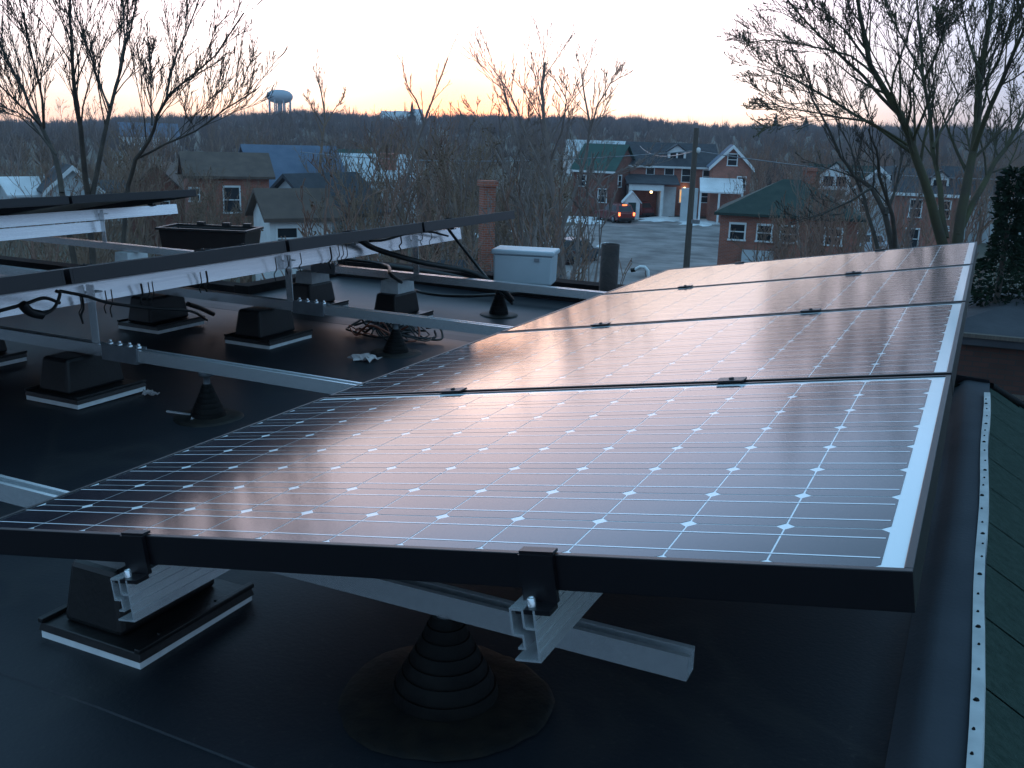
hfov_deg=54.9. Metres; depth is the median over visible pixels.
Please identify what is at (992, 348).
brick annex
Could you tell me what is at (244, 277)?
bare tree
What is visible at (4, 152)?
bare tree
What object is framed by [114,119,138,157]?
bare tree
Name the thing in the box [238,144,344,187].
blue roofed house
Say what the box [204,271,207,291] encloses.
cable tie
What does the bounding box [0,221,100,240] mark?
mounting rail
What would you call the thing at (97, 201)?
solar panel
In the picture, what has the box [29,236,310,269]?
channel strut
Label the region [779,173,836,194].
bare tree
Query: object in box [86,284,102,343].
tilt leg
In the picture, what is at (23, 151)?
bare tree
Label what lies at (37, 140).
bare tree
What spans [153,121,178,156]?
bare tree
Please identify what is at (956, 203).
bare tree
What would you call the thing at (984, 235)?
pale house
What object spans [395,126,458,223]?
bare tree
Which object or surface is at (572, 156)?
bare tree
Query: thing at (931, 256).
solar panel
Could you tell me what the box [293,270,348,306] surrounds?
ballast block
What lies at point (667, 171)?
window
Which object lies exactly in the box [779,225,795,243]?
window
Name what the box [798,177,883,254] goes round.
bare tree
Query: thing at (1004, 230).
cedar tree
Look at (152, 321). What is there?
ballast block
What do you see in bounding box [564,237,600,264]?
parked car
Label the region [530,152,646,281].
bare tree
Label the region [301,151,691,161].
overhead wire
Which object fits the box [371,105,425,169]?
bare tree
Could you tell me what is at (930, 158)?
bare tree
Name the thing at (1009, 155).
bare tree
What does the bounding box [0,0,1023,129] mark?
sky
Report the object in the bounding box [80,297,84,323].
cable tie
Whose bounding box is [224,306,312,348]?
ballast block
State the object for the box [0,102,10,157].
bare tree
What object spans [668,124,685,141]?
bare tree
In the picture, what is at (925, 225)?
bare tree
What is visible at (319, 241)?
solar panel
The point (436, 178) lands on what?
bare tree
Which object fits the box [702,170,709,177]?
window
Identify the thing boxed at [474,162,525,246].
bare tree
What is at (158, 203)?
bare tree
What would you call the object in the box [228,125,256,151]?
bare tree
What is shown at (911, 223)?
bare tree
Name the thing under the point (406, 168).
bare tree
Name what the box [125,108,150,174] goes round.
bare tree
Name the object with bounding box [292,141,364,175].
bare tree
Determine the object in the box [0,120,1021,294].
ground
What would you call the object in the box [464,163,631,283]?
bare tree
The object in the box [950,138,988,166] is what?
bare tree
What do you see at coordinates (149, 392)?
paper scrap
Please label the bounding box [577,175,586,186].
window
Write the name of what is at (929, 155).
bare tree
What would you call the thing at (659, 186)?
brick house
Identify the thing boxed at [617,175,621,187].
window
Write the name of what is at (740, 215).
brick house
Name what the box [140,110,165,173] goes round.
bare tree
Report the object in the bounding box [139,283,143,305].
cable tie
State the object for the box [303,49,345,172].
bare tree
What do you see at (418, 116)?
house
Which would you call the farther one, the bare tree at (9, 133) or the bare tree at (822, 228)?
the bare tree at (9, 133)
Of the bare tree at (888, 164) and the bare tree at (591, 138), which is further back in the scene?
the bare tree at (591, 138)
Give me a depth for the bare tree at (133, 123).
216.96 m
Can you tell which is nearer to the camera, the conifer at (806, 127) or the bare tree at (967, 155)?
the bare tree at (967, 155)
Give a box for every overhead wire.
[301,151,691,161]
[640,146,690,156]
[700,151,1014,179]
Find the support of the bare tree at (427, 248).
on the ground
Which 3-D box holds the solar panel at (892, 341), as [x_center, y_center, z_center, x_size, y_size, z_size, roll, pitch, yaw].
[0.428,-0.091,2.820,1.558,0.058,1.076,-2,11,27]
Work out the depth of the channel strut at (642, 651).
1.73 m
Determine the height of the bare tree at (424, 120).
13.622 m
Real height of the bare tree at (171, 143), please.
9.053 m
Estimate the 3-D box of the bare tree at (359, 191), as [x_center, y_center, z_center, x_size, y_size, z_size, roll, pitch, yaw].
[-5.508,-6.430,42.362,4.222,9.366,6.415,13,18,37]
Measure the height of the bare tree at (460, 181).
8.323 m
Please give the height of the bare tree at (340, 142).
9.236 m
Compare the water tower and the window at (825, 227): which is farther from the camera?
the water tower
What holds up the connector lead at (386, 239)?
hanging from the mounting rail at (130, 285)
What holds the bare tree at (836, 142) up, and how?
on the ground
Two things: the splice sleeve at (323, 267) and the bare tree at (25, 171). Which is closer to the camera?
the splice sleeve at (323, 267)
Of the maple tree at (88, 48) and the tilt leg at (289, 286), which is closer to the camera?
the tilt leg at (289, 286)
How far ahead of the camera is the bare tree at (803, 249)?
34.86 m
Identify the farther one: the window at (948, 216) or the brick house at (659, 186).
the brick house at (659, 186)
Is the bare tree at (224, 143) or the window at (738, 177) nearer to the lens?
the bare tree at (224, 143)
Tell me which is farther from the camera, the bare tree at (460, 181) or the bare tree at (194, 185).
the bare tree at (194, 185)
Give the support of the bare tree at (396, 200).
on the ground
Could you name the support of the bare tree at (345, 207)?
on the ground
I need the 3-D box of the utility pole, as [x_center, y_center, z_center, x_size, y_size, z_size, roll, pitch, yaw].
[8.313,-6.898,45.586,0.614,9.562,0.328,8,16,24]
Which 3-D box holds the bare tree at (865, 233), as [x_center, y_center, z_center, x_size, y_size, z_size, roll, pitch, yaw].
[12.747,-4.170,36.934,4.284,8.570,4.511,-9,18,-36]
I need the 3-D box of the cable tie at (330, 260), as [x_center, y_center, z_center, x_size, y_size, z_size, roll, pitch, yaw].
[-0.899,-0.623,4.879,0.008,0.110,0.028,8,16,24]
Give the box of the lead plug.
[19,300,44,318]
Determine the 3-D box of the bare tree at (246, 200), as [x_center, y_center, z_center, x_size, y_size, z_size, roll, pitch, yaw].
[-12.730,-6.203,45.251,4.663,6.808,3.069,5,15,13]
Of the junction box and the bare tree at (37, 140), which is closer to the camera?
the junction box
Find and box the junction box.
[491,245,559,285]
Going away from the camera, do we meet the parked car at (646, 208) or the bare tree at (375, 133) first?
the bare tree at (375, 133)
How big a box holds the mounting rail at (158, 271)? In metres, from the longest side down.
4.250 x 0.072 x 0.037 m
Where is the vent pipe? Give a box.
[599,243,619,291]
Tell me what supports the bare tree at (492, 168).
on the ground
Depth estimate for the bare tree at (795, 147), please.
99.92 m
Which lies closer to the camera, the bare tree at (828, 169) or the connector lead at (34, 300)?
the connector lead at (34, 300)
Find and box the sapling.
[774,53,912,248]
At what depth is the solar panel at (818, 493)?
1.57 m
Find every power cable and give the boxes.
[339,258,522,297]
[358,241,513,301]
[447,228,513,304]
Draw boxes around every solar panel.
[0,196,69,215]
[0,240,286,284]
[0,269,65,294]
[0,375,951,615]
[1,189,196,215]
[38,223,422,271]
[216,210,514,248]
[329,302,965,396]
[501,264,972,331]
[603,241,977,293]
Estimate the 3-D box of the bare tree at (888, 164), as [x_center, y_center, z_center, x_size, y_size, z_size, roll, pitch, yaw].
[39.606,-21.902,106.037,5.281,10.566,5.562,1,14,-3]
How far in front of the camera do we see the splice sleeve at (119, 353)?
3.58 m
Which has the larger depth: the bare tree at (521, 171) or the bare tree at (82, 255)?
the bare tree at (82, 255)
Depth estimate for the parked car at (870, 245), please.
78.15 m
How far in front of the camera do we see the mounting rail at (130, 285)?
4.13 m
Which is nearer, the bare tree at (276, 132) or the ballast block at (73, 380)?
the ballast block at (73, 380)
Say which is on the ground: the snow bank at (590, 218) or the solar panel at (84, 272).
the snow bank at (590, 218)
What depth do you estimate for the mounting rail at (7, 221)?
6.50 m
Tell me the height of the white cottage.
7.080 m
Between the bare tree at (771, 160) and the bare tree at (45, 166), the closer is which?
the bare tree at (45, 166)
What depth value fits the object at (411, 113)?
539.90 m
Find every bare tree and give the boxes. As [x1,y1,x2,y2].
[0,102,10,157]
[0,108,46,175]
[0,109,11,175]
[0,110,12,156]
[0,114,39,176]
[0,125,9,176]
[0,155,90,261]
[1,112,17,163]
[2,133,38,175]
[17,108,64,167]
[21,138,80,188]
[26,125,51,158]
[33,165,141,264]
[53,96,108,179]
[53,131,178,262]
[55,98,75,163]
[61,121,85,165]
[65,157,125,241]
[84,109,114,178]
[85,102,119,176]
[87,143,121,179]
[91,153,174,244]
[102,110,190,243]
[114,108,141,146]
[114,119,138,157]
[119,122,184,255]
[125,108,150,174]
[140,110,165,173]
[147,165,253,281]
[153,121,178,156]
[155,160,223,226]
[157,121,177,164]
[159,112,178,163]
[163,111,179,145]
[171,175,233,224]
[188,175,260,282]
[199,198,251,282]
[207,113,253,151]
[223,177,258,277]
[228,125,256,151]
[241,108,264,143]
[242,139,441,282]
[245,130,283,144]
[252,104,302,144]
[261,101,293,144]
[273,131,290,144]
[275,105,318,144]
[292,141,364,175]
[293,114,318,144]
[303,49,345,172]
[303,170,395,262]
[304,115,332,145]
[306,104,339,145]
[313,121,450,262]
[318,122,359,171]
[332,165,383,262]
[334,134,360,175]
[346,107,406,153]
[349,103,454,259]
[359,173,481,266]
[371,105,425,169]
[372,165,421,261]
[372,237,464,267]
[376,103,527,259]
[395,28,517,262]
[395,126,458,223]
[396,130,443,245]
[405,98,549,254]
[406,117,527,259]
[415,140,477,259]
[421,152,477,259]
[426,130,451,180]
[428,146,517,258]
[429,120,455,173]
[435,112,473,255]
[444,199,512,270]
[445,135,497,214]
[452,132,585,259]
[458,113,495,206]
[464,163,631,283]
[472,160,584,271]
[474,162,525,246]
[479,155,506,181]
[491,129,554,246]
[496,174,550,246]
[498,163,586,258]
[499,161,564,239]
[509,140,598,280]
[526,144,596,280]
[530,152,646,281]
[543,122,569,205]
[551,131,586,191]
[553,139,564,171]
[573,128,605,155]
[580,112,597,142]
[629,132,649,141]
[665,123,673,142]
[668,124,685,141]
[683,124,701,142]
[724,147,779,200]
[725,132,756,180]
[727,205,807,261]
[738,138,793,191]
[741,119,767,161]
[752,169,892,260]
[753,134,792,188]
[753,172,872,260]
[758,158,833,257]
[762,163,856,259]
[774,136,794,177]
[777,129,825,178]
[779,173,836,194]
[784,153,826,189]
[785,138,828,179]
[791,125,815,178]
[792,158,918,255]
[794,132,847,166]
[795,142,862,199]
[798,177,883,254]
[814,125,844,160]
[827,146,894,251]
[837,153,930,252]
[839,166,895,251]
[850,127,891,165]
[851,151,870,165]
[855,135,905,167]
[889,147,976,247]
[897,165,1011,289]
[899,130,955,168]
[899,151,937,247]
[919,136,939,163]
[926,139,943,168]
[936,143,1016,243]
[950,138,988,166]
[956,148,1014,243]
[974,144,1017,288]
[978,133,1023,223]
[996,143,1023,167]
[1005,148,1022,166]
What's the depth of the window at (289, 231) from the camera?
40.31 m
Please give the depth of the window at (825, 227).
52.86 m
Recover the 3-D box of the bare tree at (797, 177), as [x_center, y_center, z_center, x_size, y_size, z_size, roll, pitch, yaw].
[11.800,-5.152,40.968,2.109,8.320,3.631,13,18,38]
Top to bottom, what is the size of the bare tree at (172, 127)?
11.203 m
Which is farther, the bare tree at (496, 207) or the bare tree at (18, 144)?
the bare tree at (18, 144)
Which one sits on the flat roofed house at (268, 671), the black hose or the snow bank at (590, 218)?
the black hose
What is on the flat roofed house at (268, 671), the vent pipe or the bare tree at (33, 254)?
the vent pipe
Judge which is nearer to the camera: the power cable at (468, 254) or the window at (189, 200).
the power cable at (468, 254)
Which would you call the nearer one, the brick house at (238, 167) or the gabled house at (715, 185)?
the brick house at (238, 167)
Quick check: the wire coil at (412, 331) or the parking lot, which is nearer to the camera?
the wire coil at (412, 331)
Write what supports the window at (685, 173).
in the brick house at (659, 186)
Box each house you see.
[0,255,1023,767]
[36,162,104,224]
[117,122,179,150]
[131,161,185,237]
[177,151,275,225]
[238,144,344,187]
[270,172,390,263]
[338,149,371,153]
[339,153,420,224]
[380,111,394,122]
[393,111,409,120]
[406,180,561,278]
[414,109,421,123]
[563,139,625,175]
[569,143,635,216]
[625,141,717,216]
[679,144,754,223]
[714,167,865,264]
[807,161,880,202]
[845,166,895,240]
[887,167,969,247]
[940,166,1022,243]
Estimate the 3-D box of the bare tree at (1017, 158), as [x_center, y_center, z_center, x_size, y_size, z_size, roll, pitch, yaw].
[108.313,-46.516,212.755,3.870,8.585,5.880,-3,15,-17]
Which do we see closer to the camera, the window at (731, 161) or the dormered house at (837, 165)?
the dormered house at (837, 165)
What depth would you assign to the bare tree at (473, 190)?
55.28 m
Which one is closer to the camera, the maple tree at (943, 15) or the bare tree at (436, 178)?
the maple tree at (943, 15)
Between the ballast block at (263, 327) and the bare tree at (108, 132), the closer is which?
the ballast block at (263, 327)
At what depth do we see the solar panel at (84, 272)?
3.41 m
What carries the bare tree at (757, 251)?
on the ground
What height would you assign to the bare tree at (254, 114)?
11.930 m
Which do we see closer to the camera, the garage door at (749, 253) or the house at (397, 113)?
the garage door at (749, 253)
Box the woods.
[0,104,1023,185]
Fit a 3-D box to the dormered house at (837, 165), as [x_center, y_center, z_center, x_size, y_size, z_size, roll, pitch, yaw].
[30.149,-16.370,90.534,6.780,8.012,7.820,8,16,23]
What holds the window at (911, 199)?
in the brick house at (947, 184)
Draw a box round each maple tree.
[0,0,287,264]
[716,0,1023,244]
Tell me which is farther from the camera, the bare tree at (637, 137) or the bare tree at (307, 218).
the bare tree at (637, 137)
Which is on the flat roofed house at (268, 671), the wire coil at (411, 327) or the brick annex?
the wire coil at (411, 327)
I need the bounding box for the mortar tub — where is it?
[154,221,263,249]
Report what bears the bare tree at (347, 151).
on the ground
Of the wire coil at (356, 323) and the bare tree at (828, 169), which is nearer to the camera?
the wire coil at (356, 323)
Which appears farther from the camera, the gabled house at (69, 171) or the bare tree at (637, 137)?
the bare tree at (637, 137)
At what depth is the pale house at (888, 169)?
84.04 m
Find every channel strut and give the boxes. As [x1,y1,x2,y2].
[0,265,323,310]
[0,326,140,355]
[0,474,694,680]
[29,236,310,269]
[137,348,361,393]
[323,304,512,335]
[335,265,605,298]
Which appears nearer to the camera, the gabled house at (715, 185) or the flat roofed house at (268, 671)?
the flat roofed house at (268, 671)
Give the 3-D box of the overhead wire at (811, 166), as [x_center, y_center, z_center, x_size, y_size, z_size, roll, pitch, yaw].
[23.133,-12.401,56.514,38.069,1.458,0.047,-10,18,-38]
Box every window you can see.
[188,187,201,201]
[222,186,240,213]
[275,225,298,240]
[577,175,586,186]
[597,188,606,202]
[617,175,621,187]
[646,168,654,174]
[664,168,673,174]
[678,189,681,202]
[681,169,690,182]
[701,193,707,202]
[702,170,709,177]
[726,153,737,165]
[727,222,746,240]
[737,176,746,189]
[754,223,773,242]
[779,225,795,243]
[823,227,843,246]
[903,228,919,246]
[907,198,922,217]
[944,200,951,219]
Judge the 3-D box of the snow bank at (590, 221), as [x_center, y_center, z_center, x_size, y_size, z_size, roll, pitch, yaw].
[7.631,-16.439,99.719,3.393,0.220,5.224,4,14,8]
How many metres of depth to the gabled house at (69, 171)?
76.17 m
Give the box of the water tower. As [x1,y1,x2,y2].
[267,89,292,112]
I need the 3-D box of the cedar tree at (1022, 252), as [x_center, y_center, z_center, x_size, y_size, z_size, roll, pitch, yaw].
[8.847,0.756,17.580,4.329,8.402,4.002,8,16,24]
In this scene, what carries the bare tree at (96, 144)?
on the ground
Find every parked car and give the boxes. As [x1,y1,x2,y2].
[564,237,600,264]
[594,203,634,222]
[639,200,653,216]
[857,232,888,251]
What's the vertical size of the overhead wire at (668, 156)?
0.898 m
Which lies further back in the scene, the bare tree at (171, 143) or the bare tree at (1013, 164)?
the bare tree at (171, 143)
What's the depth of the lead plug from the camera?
3.20 m
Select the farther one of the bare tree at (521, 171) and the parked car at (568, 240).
the parked car at (568, 240)
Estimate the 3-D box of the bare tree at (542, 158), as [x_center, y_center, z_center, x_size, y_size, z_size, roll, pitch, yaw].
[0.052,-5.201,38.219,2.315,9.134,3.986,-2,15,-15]
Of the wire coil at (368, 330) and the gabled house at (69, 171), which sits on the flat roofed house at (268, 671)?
the wire coil at (368, 330)
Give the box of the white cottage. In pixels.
[245,188,340,280]
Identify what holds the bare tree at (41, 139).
on the ground
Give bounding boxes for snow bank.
[561,216,601,221]
[575,220,603,224]
[638,216,679,221]
[679,219,719,225]
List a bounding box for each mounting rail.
[0,204,177,227]
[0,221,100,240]
[0,228,460,317]
[2,245,335,294]
[110,564,230,621]
[509,590,602,662]
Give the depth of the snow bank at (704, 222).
102.28 m
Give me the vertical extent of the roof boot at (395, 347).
0.165 m
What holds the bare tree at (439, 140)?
on the ground
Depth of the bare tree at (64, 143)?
128.14 m
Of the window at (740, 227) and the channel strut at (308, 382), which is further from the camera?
the window at (740, 227)
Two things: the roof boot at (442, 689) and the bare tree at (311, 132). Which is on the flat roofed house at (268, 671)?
the roof boot at (442, 689)
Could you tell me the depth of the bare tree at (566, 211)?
29.85 m
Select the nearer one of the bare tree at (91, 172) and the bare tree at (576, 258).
the bare tree at (576, 258)
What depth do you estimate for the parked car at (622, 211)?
100.08 m
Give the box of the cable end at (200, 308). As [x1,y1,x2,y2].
[186,302,214,315]
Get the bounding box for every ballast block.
[0,340,27,365]
[24,351,145,408]
[38,559,253,669]
[115,251,147,261]
[117,293,204,333]
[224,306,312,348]
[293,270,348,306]
[374,279,433,325]
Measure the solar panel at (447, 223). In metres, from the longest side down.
1.558 x 1.080 x 0.073 m
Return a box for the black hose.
[389,263,580,299]
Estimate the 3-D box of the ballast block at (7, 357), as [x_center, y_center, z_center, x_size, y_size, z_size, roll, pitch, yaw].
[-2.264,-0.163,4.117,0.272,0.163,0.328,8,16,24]
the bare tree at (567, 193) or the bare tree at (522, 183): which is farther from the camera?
the bare tree at (522, 183)
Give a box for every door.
[628,202,635,213]
[741,249,773,261]
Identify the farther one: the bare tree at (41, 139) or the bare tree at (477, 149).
the bare tree at (41, 139)
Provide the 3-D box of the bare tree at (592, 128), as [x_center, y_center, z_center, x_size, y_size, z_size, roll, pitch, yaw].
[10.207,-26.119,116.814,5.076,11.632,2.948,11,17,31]
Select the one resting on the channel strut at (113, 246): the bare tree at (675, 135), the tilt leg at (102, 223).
the tilt leg at (102, 223)
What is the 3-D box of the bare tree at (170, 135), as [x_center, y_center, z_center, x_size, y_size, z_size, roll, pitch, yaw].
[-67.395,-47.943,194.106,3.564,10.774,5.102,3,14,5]
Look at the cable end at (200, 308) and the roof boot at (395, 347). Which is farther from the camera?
the cable end at (200, 308)
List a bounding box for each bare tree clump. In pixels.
[449,30,555,241]
[459,16,671,278]
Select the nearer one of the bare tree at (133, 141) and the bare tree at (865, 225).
the bare tree at (865, 225)
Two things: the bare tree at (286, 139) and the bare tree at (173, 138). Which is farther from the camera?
the bare tree at (173, 138)
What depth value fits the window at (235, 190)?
61.16 m
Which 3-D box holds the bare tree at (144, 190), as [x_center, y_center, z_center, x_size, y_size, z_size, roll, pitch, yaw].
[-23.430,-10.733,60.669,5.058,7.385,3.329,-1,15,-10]
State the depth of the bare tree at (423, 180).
42.34 m
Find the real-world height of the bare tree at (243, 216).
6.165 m
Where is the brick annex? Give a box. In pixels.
[956,293,1023,401]
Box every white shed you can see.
[0,176,44,228]
[97,180,127,226]
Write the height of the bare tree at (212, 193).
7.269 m
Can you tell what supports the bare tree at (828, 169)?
on the ground
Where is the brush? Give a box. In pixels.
[0,160,753,263]
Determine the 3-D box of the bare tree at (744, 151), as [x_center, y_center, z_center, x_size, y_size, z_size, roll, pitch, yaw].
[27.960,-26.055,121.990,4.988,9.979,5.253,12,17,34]
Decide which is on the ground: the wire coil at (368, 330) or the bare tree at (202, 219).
the bare tree at (202, 219)
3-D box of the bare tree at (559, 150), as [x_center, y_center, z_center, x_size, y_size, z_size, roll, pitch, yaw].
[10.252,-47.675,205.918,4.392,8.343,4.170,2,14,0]
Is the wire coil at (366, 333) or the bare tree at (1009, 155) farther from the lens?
the bare tree at (1009, 155)
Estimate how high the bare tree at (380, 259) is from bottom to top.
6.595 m
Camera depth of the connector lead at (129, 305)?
3.62 m
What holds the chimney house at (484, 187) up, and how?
on the ground
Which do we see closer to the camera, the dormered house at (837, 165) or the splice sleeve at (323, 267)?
the splice sleeve at (323, 267)
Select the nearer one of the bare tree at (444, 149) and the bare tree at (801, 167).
the bare tree at (801, 167)
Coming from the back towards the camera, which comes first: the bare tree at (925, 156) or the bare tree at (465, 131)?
the bare tree at (925, 156)
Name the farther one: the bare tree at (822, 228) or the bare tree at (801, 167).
the bare tree at (801, 167)
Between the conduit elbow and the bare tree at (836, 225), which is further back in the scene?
the bare tree at (836, 225)
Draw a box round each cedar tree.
[969,164,1023,307]
[976,220,1023,293]
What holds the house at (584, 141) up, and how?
on the ground
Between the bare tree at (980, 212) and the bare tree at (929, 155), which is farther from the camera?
the bare tree at (929, 155)
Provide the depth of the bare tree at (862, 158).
178.51 m
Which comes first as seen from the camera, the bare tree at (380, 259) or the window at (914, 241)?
the bare tree at (380, 259)
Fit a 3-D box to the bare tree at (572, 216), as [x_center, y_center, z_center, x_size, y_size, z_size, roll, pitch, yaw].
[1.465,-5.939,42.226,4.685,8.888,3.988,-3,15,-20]
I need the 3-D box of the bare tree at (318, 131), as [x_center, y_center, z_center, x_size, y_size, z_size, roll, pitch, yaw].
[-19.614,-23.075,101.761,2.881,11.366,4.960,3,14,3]
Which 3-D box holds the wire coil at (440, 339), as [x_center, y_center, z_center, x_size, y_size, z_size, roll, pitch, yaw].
[-0.497,-0.286,4.939,0.347,0.097,0.210,8,16,24]
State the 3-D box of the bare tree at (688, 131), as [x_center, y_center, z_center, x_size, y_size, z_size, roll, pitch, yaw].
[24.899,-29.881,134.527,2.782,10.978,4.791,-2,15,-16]
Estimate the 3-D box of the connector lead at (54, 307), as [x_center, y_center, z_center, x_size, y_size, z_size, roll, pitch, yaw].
[-1.534,-0.271,3.283,0.012,0.083,0.085,8,16,24]
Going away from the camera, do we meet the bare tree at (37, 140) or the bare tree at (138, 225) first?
the bare tree at (138, 225)
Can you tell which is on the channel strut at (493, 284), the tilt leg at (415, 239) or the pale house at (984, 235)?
the tilt leg at (415, 239)
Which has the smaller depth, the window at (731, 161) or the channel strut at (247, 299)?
the channel strut at (247, 299)
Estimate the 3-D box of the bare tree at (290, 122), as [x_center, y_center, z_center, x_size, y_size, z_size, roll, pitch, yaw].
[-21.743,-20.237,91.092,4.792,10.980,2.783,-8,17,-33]
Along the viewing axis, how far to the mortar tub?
7.84 m
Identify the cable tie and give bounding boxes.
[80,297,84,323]
[110,289,112,316]
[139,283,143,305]
[151,281,153,306]
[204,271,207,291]
[328,247,331,268]
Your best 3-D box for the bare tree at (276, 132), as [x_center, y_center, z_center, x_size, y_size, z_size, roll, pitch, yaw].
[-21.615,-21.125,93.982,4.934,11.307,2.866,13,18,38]
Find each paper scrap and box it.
[142,389,159,395]
[347,353,381,362]
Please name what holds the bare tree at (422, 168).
on the ground
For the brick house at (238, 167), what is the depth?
61.27 m
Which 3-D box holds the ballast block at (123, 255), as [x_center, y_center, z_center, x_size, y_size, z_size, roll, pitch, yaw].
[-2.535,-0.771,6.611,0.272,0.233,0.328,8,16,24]
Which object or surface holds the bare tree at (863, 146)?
on the ground
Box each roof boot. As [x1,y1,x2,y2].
[173,372,243,427]
[338,615,554,761]
[371,324,421,358]
[479,291,517,318]
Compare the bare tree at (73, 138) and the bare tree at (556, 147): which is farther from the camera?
the bare tree at (73, 138)
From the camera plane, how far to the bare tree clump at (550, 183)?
38.69 m
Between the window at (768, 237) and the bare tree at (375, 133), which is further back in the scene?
the bare tree at (375, 133)
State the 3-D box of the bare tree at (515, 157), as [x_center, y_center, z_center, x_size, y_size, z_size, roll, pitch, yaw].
[-1.091,-4.163,32.208,4.408,10.100,2.560,-3,15,-19]
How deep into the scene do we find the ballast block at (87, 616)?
1.95 m
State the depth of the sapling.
20.83 m
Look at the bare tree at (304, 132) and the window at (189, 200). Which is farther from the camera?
the bare tree at (304, 132)
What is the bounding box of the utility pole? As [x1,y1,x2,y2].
[683,128,700,267]
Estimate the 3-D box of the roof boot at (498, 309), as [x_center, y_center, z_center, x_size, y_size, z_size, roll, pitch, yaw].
[-0.078,-0.569,5.965,0.236,0.309,0.236,8,16,24]
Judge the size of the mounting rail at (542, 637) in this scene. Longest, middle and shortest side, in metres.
4.375 x 0.072 x 0.037 m
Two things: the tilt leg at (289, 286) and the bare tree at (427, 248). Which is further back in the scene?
the bare tree at (427, 248)
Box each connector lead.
[0,296,60,312]
[45,289,61,314]
[60,289,207,320]
[369,231,448,241]
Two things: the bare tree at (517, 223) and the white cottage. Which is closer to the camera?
the white cottage
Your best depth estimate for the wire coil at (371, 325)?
4.85 m
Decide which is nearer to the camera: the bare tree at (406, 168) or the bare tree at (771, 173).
the bare tree at (406, 168)
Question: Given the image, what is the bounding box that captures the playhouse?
[622,190,641,218]
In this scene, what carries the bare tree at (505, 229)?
on the ground
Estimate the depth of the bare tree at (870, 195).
72.23 m
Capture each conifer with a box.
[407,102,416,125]
[799,115,809,133]
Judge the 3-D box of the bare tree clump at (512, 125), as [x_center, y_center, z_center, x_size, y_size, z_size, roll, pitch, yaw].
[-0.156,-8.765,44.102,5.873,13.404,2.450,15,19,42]
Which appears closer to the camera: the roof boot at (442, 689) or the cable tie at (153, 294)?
the roof boot at (442, 689)
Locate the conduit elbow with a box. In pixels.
[630,265,649,276]
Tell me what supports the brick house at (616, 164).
on the ground
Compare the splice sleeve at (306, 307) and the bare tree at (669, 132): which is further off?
the bare tree at (669, 132)
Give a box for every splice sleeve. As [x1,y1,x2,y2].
[101,339,146,364]
[293,297,328,316]
[311,262,338,273]
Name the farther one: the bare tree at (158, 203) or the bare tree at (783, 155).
the bare tree at (783, 155)
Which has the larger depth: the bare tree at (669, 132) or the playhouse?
the bare tree at (669, 132)
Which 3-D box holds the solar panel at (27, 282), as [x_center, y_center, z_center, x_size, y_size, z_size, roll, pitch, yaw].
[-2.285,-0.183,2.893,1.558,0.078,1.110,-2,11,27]
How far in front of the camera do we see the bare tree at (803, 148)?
122.40 m
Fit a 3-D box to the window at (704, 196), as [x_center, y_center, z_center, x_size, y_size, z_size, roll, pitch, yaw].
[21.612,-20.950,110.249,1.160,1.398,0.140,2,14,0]
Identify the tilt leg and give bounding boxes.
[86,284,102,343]
[99,210,107,241]
[284,254,295,300]
[412,235,420,273]
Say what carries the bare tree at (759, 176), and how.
on the ground
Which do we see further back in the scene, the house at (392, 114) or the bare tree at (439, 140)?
the house at (392, 114)
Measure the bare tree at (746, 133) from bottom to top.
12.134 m
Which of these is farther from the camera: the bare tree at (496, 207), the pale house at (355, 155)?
the pale house at (355, 155)
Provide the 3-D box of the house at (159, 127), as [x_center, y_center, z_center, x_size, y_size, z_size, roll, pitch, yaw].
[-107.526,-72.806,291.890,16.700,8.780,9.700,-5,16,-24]
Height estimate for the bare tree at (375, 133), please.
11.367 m
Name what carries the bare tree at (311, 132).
on the ground
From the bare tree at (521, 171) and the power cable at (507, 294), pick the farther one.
the bare tree at (521, 171)
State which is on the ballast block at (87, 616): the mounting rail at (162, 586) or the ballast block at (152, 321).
the mounting rail at (162, 586)
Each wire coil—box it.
[346,319,415,338]
[349,321,388,336]
[355,322,419,341]
[359,319,389,332]
[371,327,407,339]
[376,323,431,341]
[386,313,443,340]
[386,323,436,339]
[391,324,429,337]
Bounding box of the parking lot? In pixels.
[548,217,719,284]
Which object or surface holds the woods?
on the ground
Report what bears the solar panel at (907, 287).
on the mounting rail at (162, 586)
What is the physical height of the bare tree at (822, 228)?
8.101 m
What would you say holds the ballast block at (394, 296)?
on the flat roofed house at (268, 671)
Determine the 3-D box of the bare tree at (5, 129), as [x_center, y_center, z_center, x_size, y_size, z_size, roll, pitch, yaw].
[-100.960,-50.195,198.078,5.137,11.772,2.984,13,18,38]
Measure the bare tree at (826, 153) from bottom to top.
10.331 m
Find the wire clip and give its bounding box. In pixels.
[166,410,193,418]
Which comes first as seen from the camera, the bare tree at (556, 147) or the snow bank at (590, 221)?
the bare tree at (556, 147)
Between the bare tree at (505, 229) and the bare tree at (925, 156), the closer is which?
the bare tree at (505, 229)
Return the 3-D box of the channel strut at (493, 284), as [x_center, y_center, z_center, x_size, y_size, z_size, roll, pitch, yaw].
[0.229,-0.500,5.308,2.870,0.043,0.041,8,16,24]
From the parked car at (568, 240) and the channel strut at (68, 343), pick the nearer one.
the channel strut at (68, 343)
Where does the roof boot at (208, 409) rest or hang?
on the flat roofed house at (268, 671)
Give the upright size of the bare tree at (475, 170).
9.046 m
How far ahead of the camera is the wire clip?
3.50 m
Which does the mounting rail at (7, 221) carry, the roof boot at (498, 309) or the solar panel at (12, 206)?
the solar panel at (12, 206)
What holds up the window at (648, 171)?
in the brick house at (659, 186)

